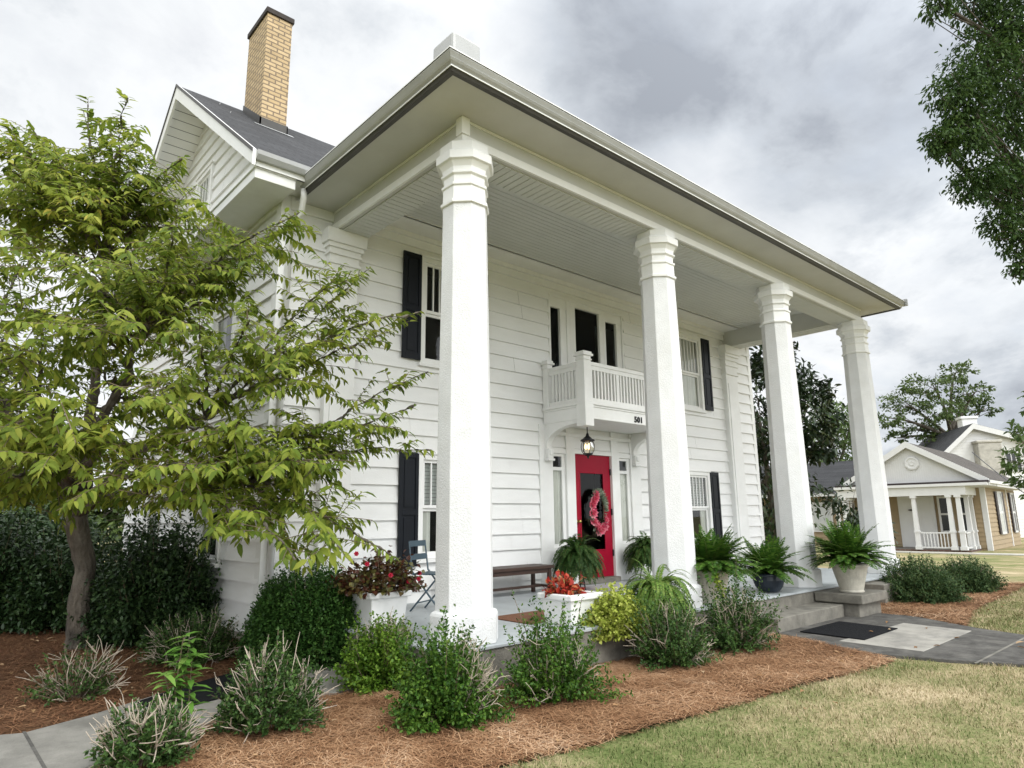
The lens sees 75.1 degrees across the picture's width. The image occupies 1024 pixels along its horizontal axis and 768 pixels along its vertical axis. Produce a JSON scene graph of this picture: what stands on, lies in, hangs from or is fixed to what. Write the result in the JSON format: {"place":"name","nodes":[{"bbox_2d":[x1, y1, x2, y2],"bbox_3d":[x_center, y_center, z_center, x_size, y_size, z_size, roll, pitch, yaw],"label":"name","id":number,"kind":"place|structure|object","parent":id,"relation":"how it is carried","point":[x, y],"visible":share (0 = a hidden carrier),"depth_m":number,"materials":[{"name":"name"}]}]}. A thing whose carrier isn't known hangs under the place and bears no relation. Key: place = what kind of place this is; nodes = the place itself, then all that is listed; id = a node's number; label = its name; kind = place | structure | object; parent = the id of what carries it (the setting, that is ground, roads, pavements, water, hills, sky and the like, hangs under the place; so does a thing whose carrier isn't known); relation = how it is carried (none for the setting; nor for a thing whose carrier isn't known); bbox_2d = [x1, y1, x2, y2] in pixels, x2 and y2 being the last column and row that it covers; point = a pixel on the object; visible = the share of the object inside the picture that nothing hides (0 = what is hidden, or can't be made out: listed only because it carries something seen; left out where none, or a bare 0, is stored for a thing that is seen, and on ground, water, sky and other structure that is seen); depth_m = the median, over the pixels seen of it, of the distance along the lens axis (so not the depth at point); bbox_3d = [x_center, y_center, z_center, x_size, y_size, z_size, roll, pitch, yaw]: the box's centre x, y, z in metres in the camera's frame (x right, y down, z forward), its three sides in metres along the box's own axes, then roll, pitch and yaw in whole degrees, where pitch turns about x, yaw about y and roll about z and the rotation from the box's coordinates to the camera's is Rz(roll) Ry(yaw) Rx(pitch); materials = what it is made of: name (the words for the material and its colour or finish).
{"place":"outdoors","nodes":[
{"label":"outdoors","id":0,"kind":"place"},
{"bbox_2d":[0,657,388,767],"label":"side path","id":1,"kind":"structure","parent":0,"point":[66,744],"depth_m":4.53,"materials":[{"name":"grey concrete"}]},
{"bbox_2d":[23,731,46,767],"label":"path joint","id":2,"kind":"object","parent":1,"relation":"on","point":[36,753],"visible":1,"depth_m":4.30,"materials":[{"name":"concrete"}]},
{"bbox_2d":[137,670,248,708],"bbox_3d":[-2.658,2.659,5.808,0.740,0.010,1.255,-7,-13,30],"label":"rubber mat","id":3,"kind":"object","parent":1,"relation":"on","point":[200,696],"visible":0.24,"depth_m":5.75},
{"bbox_2d":[0,0,1023,510],"label":"sky","id":4,"kind":"structure","parent":0,"point":[806,117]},
{"bbox_2d":[98,526,1023,767],"bbox_3d":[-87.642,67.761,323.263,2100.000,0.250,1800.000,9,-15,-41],"label":"lawn","id":5,"kind":"structure","parent":0,"point":[1011,567],"depth_m":4.70,"materials":[{"name":"green plant"}]},
{"bbox_2d":[1,465,98,529],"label":"background tree","id":6,"kind":"object","parent":5,"relation":"on","point":[27,504],"visible":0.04,"depth_m":29.42,"materials":[{"name":"green plant"}]},
{"bbox_2d":[60,462,128,550],"bbox_3d":[-21.245,6.662,34.110,5.122,6.004,5.897,9,-15,-41],"label":"background tree","id":7,"kind":"object","parent":5,"relation":"on","point":[112,515],"visible":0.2,"depth_m":33.58,"materials":[{"name":"green plant"}]},
{"bbox_2d":[0,627,893,767],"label":"mulch bed","id":8,"kind":"object","parent":5,"relation":"on","point":[78,715],"visible":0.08,"depth_m":5.58,"materials":[{"name":"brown wood"}]},
{"bbox_2d":[0,508,38,531],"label":"holly bush","id":9,"kind":"object","parent":8,"relation":"on","point":[4,513],"depth_m":13.39,"materials":[{"name":"green plant"}]},
{"bbox_2d":[0,498,106,563],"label":"holly bush","id":10,"kind":"object","parent":8,"relation":"on","point":[38,523],"visible":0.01,"depth_m":12.29,"materials":[{"name":"green plant"}]},
{"bbox_2d":[0,515,127,635],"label":"holly bush","id":11,"kind":"object","parent":8,"relation":"on","point":[46,606],"visible":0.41,"depth_m":9.13,"materials":[{"name":"green plant"}]},
{"bbox_2d":[17,636,135,706],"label":"dieback shrub","id":12,"kind":"object","parent":8,"relation":"on","point":[88,683],"visible":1,"depth_m":5.59,"materials":[{"name":"green plant"}]},
{"bbox_2d":[0,628,241,734],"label":"pine straw","id":13,"kind":"object","parent":8,"relation":"on","point":[43,661],"visible":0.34,"depth_m":6.48,"materials":[{"name":"brown plant"}]},
{"bbox_2d":[0,499,54,631],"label":"holly bush","id":14,"kind":"object","parent":13,"relation":"on","point":[8,547],"visible":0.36,"depth_m":9.41,"materials":[{"name":"green plant"}]},
{"bbox_2d":[63,501,222,651],"bbox_3d":[-4.476,2.366,8.444,1.732,1.787,1.688,-3,-12,10],"label":"holly bush","id":15,"kind":"object","parent":8,"relation":"on","point":[149,584],"visible":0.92,"depth_m":8.00,"materials":[{"name":"green plant"}]},
{"bbox_2d":[83,687,214,767],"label":"dieback shrub","id":16,"kind":"object","parent":8,"relation":"on","point":[143,740],"visible":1,"depth_m":4.00,"materials":[{"name":"green plant"}]},
{"bbox_2d":[131,603,244,671],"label":"dieback shrub","id":17,"kind":"object","parent":8,"relation":"on","point":[216,646],"visible":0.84,"depth_m":6.94,"materials":[{"name":"green plant"}]},
{"bbox_2d":[0,88,434,650],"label":"cherry tree","id":18,"kind":"object","parent":8,"relation":"on","point":[47,450],"visible":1,"depth_m":6.38,"materials":[{"name":"green plant"}]},
{"bbox_2d":[199,627,338,743],"bbox_3d":[-1.721,2.165,4.878,0.897,0.718,0.935,-7,-13,30],"label":"dieback shrub","id":19,"kind":"object","parent":8,"relation":"on","point":[270,691],"visible":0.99,"depth_m":4.70,"materials":[{"name":"green plant"}]},
{"bbox_2d":[234,561,360,671],"bbox_3d":[-2.130,2.382,6.996,1.384,1.068,1.196,9,-15,-41],"label":"hedge shrub","id":20,"kind":"object","parent":8,"relation":"on","point":[311,611],"visible":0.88,"depth_m":6.62,"materials":[{"name":"green plant"}]},
{"bbox_2d":[325,607,422,695],"bbox_3d":[-1.200,2.376,5.996,0.908,0.685,0.927,9,-15,-41],"label":"boxwood","id":21,"kind":"object","parent":8,"relation":"on","point":[370,666],"visible":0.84,"depth_m":5.82,"materials":[{"name":"green plant"}]},
{"bbox_2d":[112,630,898,767],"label":"pine straw","id":22,"kind":"object","parent":8,"relation":"on","point":[400,740],"visible":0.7,"depth_m":4.79,"materials":[{"name":"brown plant"}]},
{"bbox_2d":[142,631,212,736],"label":"tall weed","id":23,"kind":"object","parent":22,"relation":"on","point":[177,684],"visible":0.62,"depth_m":4.48,"materials":[{"name":"green plant"}]},
{"bbox_2d":[377,603,516,735],"bbox_3d":[-0.524,2.069,4.941,0.978,0.842,0.941,9,-15,-41],"label":"boxwood","id":24,"kind":"object","parent":22,"relation":"on","point":[450,687],"visible":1,"depth_m":4.77,"materials":[{"name":"green plant"}]},
{"bbox_2d":[489,590,633,710],"bbox_3d":[0.316,2.175,5.563,1.112,0.854,1.034,3,-12,-20],"label":"boxwood","id":25,"kind":"object","parent":22,"relation":"on","point":[552,670],"visible":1,"depth_m":5.36,"materials":[{"name":"green plant"}]},
{"bbox_2d":[623,579,724,671],"bbox_3d":[1.598,2.401,6.729,0.997,0.830,1.033,-3,-12,11],"label":"boxwood","id":26,"kind":"object","parent":22,"relation":"on","point":[671,644],"visible":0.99,"depth_m":6.56,"materials":[{"name":"green plant"}]},
{"bbox_2d":[0,593,1023,756],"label":"fallen leaves","id":27,"kind":"object","parent":8,"relation":"on","point":[557,739],"visible":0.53,"depth_m":6.54,"materials":[{"name":"brown plant"}]},
{"bbox_2d":[708,572,726,621],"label":"trailing vine","id":28,"kind":"object","parent":8,"relation":"on","point":[717,580],"visible":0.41,"depth_m":8.04,"materials":[{"name":"green plant"}]},
{"bbox_2d":[693,557,787,656],"bbox_3d":[2.529,2.461,7.474,1.217,0.998,1.040,9,-15,-41],"label":"boxwood","id":29,"kind":"object","parent":8,"relation":"on","point":[737,626],"visible":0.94,"depth_m":7.29,"materials":[{"name":"green plant"}]},
{"bbox_2d":[112,6,907,688],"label":"columned house","id":30,"kind":"structure","parent":5,"relation":"on","point":[562,280],"depth_m":9.44,"materials":[{"name":"white paint"}]},
{"bbox_2d":[140,467,162,551],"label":"window","id":31,"kind":"structure","parent":30,"relation":"in","point":[146,500],"depth_m":11.54,"materials":[{"name":"white paint"}]},
{"bbox_2d":[194,160,222,223],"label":"window","id":32,"kind":"structure","parent":30,"relation":"in","point":[205,179],"depth_m":11.27,"materials":[{"name":"white paint"}]},
{"bbox_2d":[193,450,227,567],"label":"window","id":33,"kind":"structure","parent":30,"relation":"in","point":[216,545],"depth_m":9.32,"materials":[{"name":"white paint"}]},
{"bbox_2d":[204,253,255,371],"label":"window","id":34,"kind":"structure","parent":30,"relation":"in","point":[219,325],"depth_m":9.88,"materials":[{"name":"white paint"}]},
{"bbox_2d":[351,588,411,628],"bbox_3d":[-1.401,2.357,7.014,0.500,0.358,0.500,9,-15,-41],"label":"square planter","id":35,"kind":"object","parent":30,"relation":"on","point":[379,603],"visible":0.52,"depth_m":6.86,"materials":[{"name":"ceramic"}]},
{"bbox_2d":[325,545,426,599],"bbox_3d":[-1.380,1.991,7.108,1.154,0.527,0.764,9,-15,-41],"label":"begonia","id":36,"kind":"object","parent":35,"relation":"in","point":[386,578],"visible":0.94,"depth_m":6.91,"materials":[{"name":"red plant"}]},
{"bbox_2d":[361,452,436,562],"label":"window","id":37,"kind":"structure","parent":30,"relation":"in","point":[428,467],"depth_m":9.32,"materials":[{"name":"white paint"}]},
{"bbox_2d":[368,253,441,381],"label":"window","id":38,"kind":"structure","parent":30,"relation":"in","point":[431,266],"depth_m":10.05,"materials":[{"name":"white paint"}]},
{"bbox_2d":[408,540,434,611],"bbox_3d":[-0.978,2.356,8.207,0.478,0.836,0.402,-6,-12,23],"label":"bistro chair","id":39,"kind":"object","parent":30,"relation":"on","point":[419,555],"visible":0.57,"depth_m":8.24,"materials":[{"name":"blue metal"}]},
{"bbox_2d":[498,610,544,624],"bbox_3d":[0.317,2.609,7.489,0.950,0.011,0.670,9,-15,-41],"label":"door mat","id":40,"kind":"object","parent":30,"relation":"on","point":[512,617],"depth_m":7.39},
{"bbox_2d":[493,564,554,591],"bbox_3d":[-0.172,2.800,9.405,1.770,0.404,0.440,9,-15,-41],"label":"porch bench","id":41,"kind":"object","parent":30,"relation":"on","point":[513,570],"visible":0.41,"depth_m":9.59,"materials":[{"name":"brown wood"}]},
{"bbox_2d":[537,590,602,625],"bbox_3d":[0.620,2.366,7.057,0.500,0.308,0.500,9,-15,-41],"label":"square planter","id":42,"kind":"object","parent":30,"relation":"on","point":[589,598],"visible":0.66,"depth_m":6.90,"materials":[{"name":"ceramic"}]},
{"bbox_2d":[542,569,585,597],"bbox_3d":[0.580,2.148,7.120,0.418,0.325,0.512,-5,-12,20],"label":"coleus","id":43,"kind":"object","parent":42,"relation":"in","point":[567,585],"visible":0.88,"depth_m":7.03,"materials":[{"name":"red plant"}]},
{"bbox_2d":[521,293,625,402],"bbox_3d":[1.167,-0.345,12.244,2.080,2.340,0.665,9,-15,-41],"label":"balcony door","id":44,"kind":"structure","parent":30,"relation":"in","point":[572,327],"depth_m":12.14,"materials":[{"name":"white paint"}]},
{"bbox_2d":[553,454,613,578],"bbox_3d":[1.139,2.356,11.824,0.970,2.200,1.003,9,-15,-41],"label":"front door","id":45,"kind":"structure","parent":30,"relation":"in","point":[594,472],"depth_m":11.58,"materials":[{"name":"red paint"}]},
{"bbox_2d":[589,488,609,535],"bbox_3d":[1.526,2.204,11.483,0.567,0.836,0.157,9,-15,-41],"label":"door wreath","id":46,"kind":"object","parent":45,"relation":"hanging from","point":[599,527],"depth_m":11.44,"materials":[{"name":"pink plant"}]},
{"bbox_2d":[580,427,594,458],"bbox_3d":[1.243,0.943,10.957,0.236,0.575,0.236,9,-15,-41],"label":"pendant lantern","id":47,"kind":"object","parent":30,"relation":"hanging from","point":[587,438],"visible":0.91,"depth_m":10.89,"materials":[{"name":"black paint"}]},
{"bbox_2d":[581,581,651,643],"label":"lime vine","id":48,"kind":"object","parent":30,"relation":"on","point":[617,609],"visible":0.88,"depth_m":6.81,"materials":[{"name":"plant"}]},
{"bbox_2d":[623,558,698,635],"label":"asparagus fern","id":49,"kind":"object","parent":30,"relation":"on","point":[649,582],"visible":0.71,"depth_m":7.21,"materials":[{"name":"green plant"}]},
{"bbox_2d":[649,469,713,538],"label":"window","id":50,"kind":"structure","parent":30,"relation":"in","point":[699,479],"depth_m":13.82,"materials":[{"name":"white paint"}]},
{"bbox_2d":[678,330,706,413],"bbox_3d":[3.750,-0.251,14.178,1.000,1.695,0.169,9,-15,-41],"label":"window","id":51,"kind":"structure","parent":30,"relation":"in","point":[690,344],"depth_m":14.30,"materials":[{"name":"white paint"}]},
{"bbox_2d":[696,569,728,603],"bbox_3d":[2.541,2.589,8.523,0.548,0.403,0.548,9,-15,-41],"label":"stone urn","id":52,"kind":"object","parent":30,"relation":"on","point":[702,581],"visible":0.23,"depth_m":8.35,"materials":[{"name":"stone"}]},
{"bbox_2d":[694,523,761,583],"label":"boston fern","id":53,"kind":"object","parent":52,"relation":"in","point":[710,550],"visible":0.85,"depth_m":8.34,"materials":[{"name":"green plant"}]},
{"bbox_2d":[751,573,784,592],"bbox_3d":[3.714,2.870,9.639,0.474,0.263,0.474,9,-15,-41],"label":"glazed pot","id":54,"kind":"object","parent":30,"relation":"on","point":[773,583],"visible":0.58,"depth_m":9.47,"materials":[{"name":"blue ceramic"}]},
{"bbox_2d":[729,534,816,584],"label":"boston fern","id":55,"kind":"object","parent":54,"relation":"in","point":[769,556],"visible":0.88,"depth_m":9.55,"materials":[{"name":"green plant"}]},
{"bbox_2d":[829,562,869,592],"bbox_3d":[5.033,2.877,9.905,0.548,0.403,0.548,9,-15,-41],"label":"stone urn","id":56,"kind":"object","parent":30,"relation":"on","point":[850,580],"visible":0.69,"depth_m":9.74,"materials":[{"name":"stone"}]},
{"bbox_2d":[798,518,904,572],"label":"boston fern","id":57,"kind":"object","parent":56,"relation":"in","point":[842,546],"visible":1,"depth_m":9.80,"materials":[{"name":"green plant"}]},
{"bbox_3d":[1.016,2.911,10.269,0.330,0.502,0.330,9,-15,-41],"label":"pot stand","id":58,"kind":"object","parent":30,"relation":"on","visible":0},
{"bbox_2d":[551,534,605,585],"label":"boston fern","id":59,"kind":"object","parent":58,"relation":"in","point":[574,553],"visible":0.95,"depth_m":10.06,"materials":[{"name":"green plant"}]},
{"bbox_3d":[2.354,3.156,11.570,0.330,0.502,0.330,9,-15,-41],"label":"pot stand","id":60,"kind":"object","parent":30,"relation":"on","visible":0},
{"bbox_2d":[622,531,651,573],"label":"boston fern","id":61,"kind":"object","parent":60,"relation":"in","point":[640,552],"visible":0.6,"depth_m":11.41,"materials":[{"name":"green plant"}]},
{"bbox_2d":[749,341,848,543],"bbox_3d":[7.766,2.022,20.175,4.253,6.999,4.241,9,-15,-41],"label":"magnolia tree","id":62,"kind":"object","parent":5,"relation":"on","point":[824,453],"visible":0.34,"depth_m":19.74,"materials":[{"name":"green plant"}]},
{"bbox_2d":[759,461,854,544],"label":"tan house","id":63,"kind":"structure","parent":5,"relation":"on","point":[830,475],"depth_m":37.48,"materials":[{"name":"grey"}]},
{"bbox_2d":[811,502,833,531],"bbox_3d":[17.102,7.327,36.705,1.100,1.600,0.090,-12,-16,43],"label":"window","id":64,"kind":"structure","parent":63,"relation":"in","point":[821,520],"depth_m":36.69,"materials":[{"name":"white paint"}]},
{"bbox_2d":[801,397,879,462],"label":"background tree","id":65,"kind":"object","parent":5,"relation":"on","point":[846,438],"visible":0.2,"depth_m":45.44,"materials":[{"name":"green plant"}]},
{"bbox_2d":[817,477,898,552],"bbox_3d":[11.425,4.538,22.143,2.504,2.835,1.862,0,-11,-3],"label":"magnolia tree","id":66,"kind":"object","parent":5,"relation":"on","point":[849,517],"visible":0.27,"depth_m":22.04,"materials":[{"name":"green plant"}]},
{"bbox_2d":[773,613,1023,666],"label":"front walk","id":67,"kind":"structure","parent":5,"relation":"on","point":[973,645],"depth_m":7.44,"materials":[{"name":"concrete"}]},
{"bbox_2d":[800,621,897,639],"bbox_3d":[4.259,3.091,8.377,1.180,0.010,0.780,9,-15,-41],"label":"rubber mat","id":68,"kind":"object","parent":67,"relation":"on","point":[850,630],"visible":1,"depth_m":8.32,"materials":[{"name":"black rubber"}]},
{"bbox_2d":[841,623,969,651],"bbox_3d":[4.782,3.034,8.003,1.899,0.034,0.880,9,-15,-41],"label":"walk patch","id":69,"kind":"object","parent":67,"relation":"on","point":[907,636],"visible":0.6,"depth_m":7.84,"materials":[{"name":"concrete"}]},
{"bbox_2d":[975,637,1023,662],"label":"walk joint","id":70,"kind":"object","parent":67,"relation":"on","point":[982,659],"visible":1,"depth_m":7.01,"materials":[{"name":"concrete"}]},
{"bbox_2d":[833,441,1023,552],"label":"tan house","id":71,"kind":"structure","parent":5,"relation":"on","point":[941,501],"depth_m":30.41,"materials":[{"name":"white wood"}]},
{"bbox_2d":[897,496,939,546],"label":"wall","id":72,"kind":"structure","parent":71,"relation":"in","point":[925,504],"depth_m":31.37,"materials":[{"name":"white paint"}]},
{"bbox_2d":[936,496,949,531],"bbox_3d":[19.939,6.003,30.680,0.500,1.650,0.051,-12,-16,43],"label":"window","id":73,"kind":"structure","parent":71,"relation":"in","point":[941,500],"depth_m":30.72,"materials":[{"name":"glass"}]},
{"bbox_2d":[960,496,966,531],"bbox_3d":[20.509,5.885,30.132,0.500,1.650,0.051,-12,-16,43],"label":"window","id":74,"kind":"structure","parent":71,"relation":"in","point":[961,498],"depth_m":30.19,"materials":[{"name":"glass"}]},
{"bbox_2d":[972,452,1023,492],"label":"utility cable","id":75,"kind":"object","parent":71,"relation":"attached to","point":[996,472],"visible":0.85,"depth_m":30.22,"materials":[{"name":"black paint"}]},
{"bbox_2d":[995,491,1007,533],"bbox_3d":[23.357,6.140,31.805,1.151,2.000,0.097,10,-16,-43],"label":"window","id":76,"kind":"structure","parent":71,"relation":"in","point":[1001,509],"depth_m":31.90,"materials":[{"name":"white paint"}]},
{"bbox_2d":[1010,493,1018,532],"bbox_3d":[25.725,6.587,34.168,0.801,2.000,0.072,10,-16,-44],"label":"window","id":77,"kind":"structure","parent":71,"relation":"in","point":[1011,494],"depth_m":34.27,"materials":[{"name":"white paint"}]},
{"bbox_2d":[877,359,1003,446],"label":"background tree","id":78,"kind":"object","parent":5,"relation":"on","point":[971,400],"visible":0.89,"depth_m":51.65,"materials":[{"name":"green plant"}]},
{"bbox_2d":[880,580,1023,625],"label":"mulch bed","id":79,"kind":"object","parent":5,"relation":"on","point":[937,618],"visible":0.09,"depth_m":10.16,"materials":[{"name":"brown plant"}]},
{"bbox_2d":[878,551,973,605],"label":"juniper shrub","id":80,"kind":"object","parent":79,"relation":"on","point":[925,583],"visible":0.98,"depth_m":11.01,"materials":[{"name":"green plant"}]},
{"bbox_2d":[937,552,1008,593],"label":"juniper shrub","id":81,"kind":"object","parent":79,"relation":"on","point":[974,576],"visible":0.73,"depth_m":12.39,"materials":[{"name":"green plant"}]},
{"bbox_2d":[896,551,1023,555],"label":"neighbour walk","id":82,"kind":"structure","parent":5,"relation":"on","point":[1010,554],"depth_m":27.16,"materials":[{"name":"concrete"}]},
{"bbox_2d":[914,0,1023,284],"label":"pecan tree","id":83,"kind":"object","parent":5,"relation":"on","point":[980,130],"visible":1,"depth_m":10.68,"materials":[{"name":"green plant"}]},
{"bbox_2d":[919,416,1023,536],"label":"white house","id":84,"kind":"structure","parent":5,"relation":"on","point":[967,437],"depth_m":45.38,"materials":[{"name":"paint"}]},
{"bbox_2d":[1004,452,1022,471],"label":"window","id":85,"kind":"structure","parent":84,"relation":"in","point":[1012,457],"depth_m":44.91,"materials":[{"name":"white paint"}]},
{"bbox_2d":[995,391,1023,503],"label":"young tree","id":86,"kind":"object","parent":5,"relation":"on","point":[1019,438],"visible":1,"depth_m":13.04,"materials":[{"name":"green plant"}]},
{"bbox_2d":[968,587,1023,633],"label":"grass","id":87,"kind":"structure","parent":0,"point":[1013,617],"depth_m":9.63,"materials":[{"name":"green plant"}]}
]}

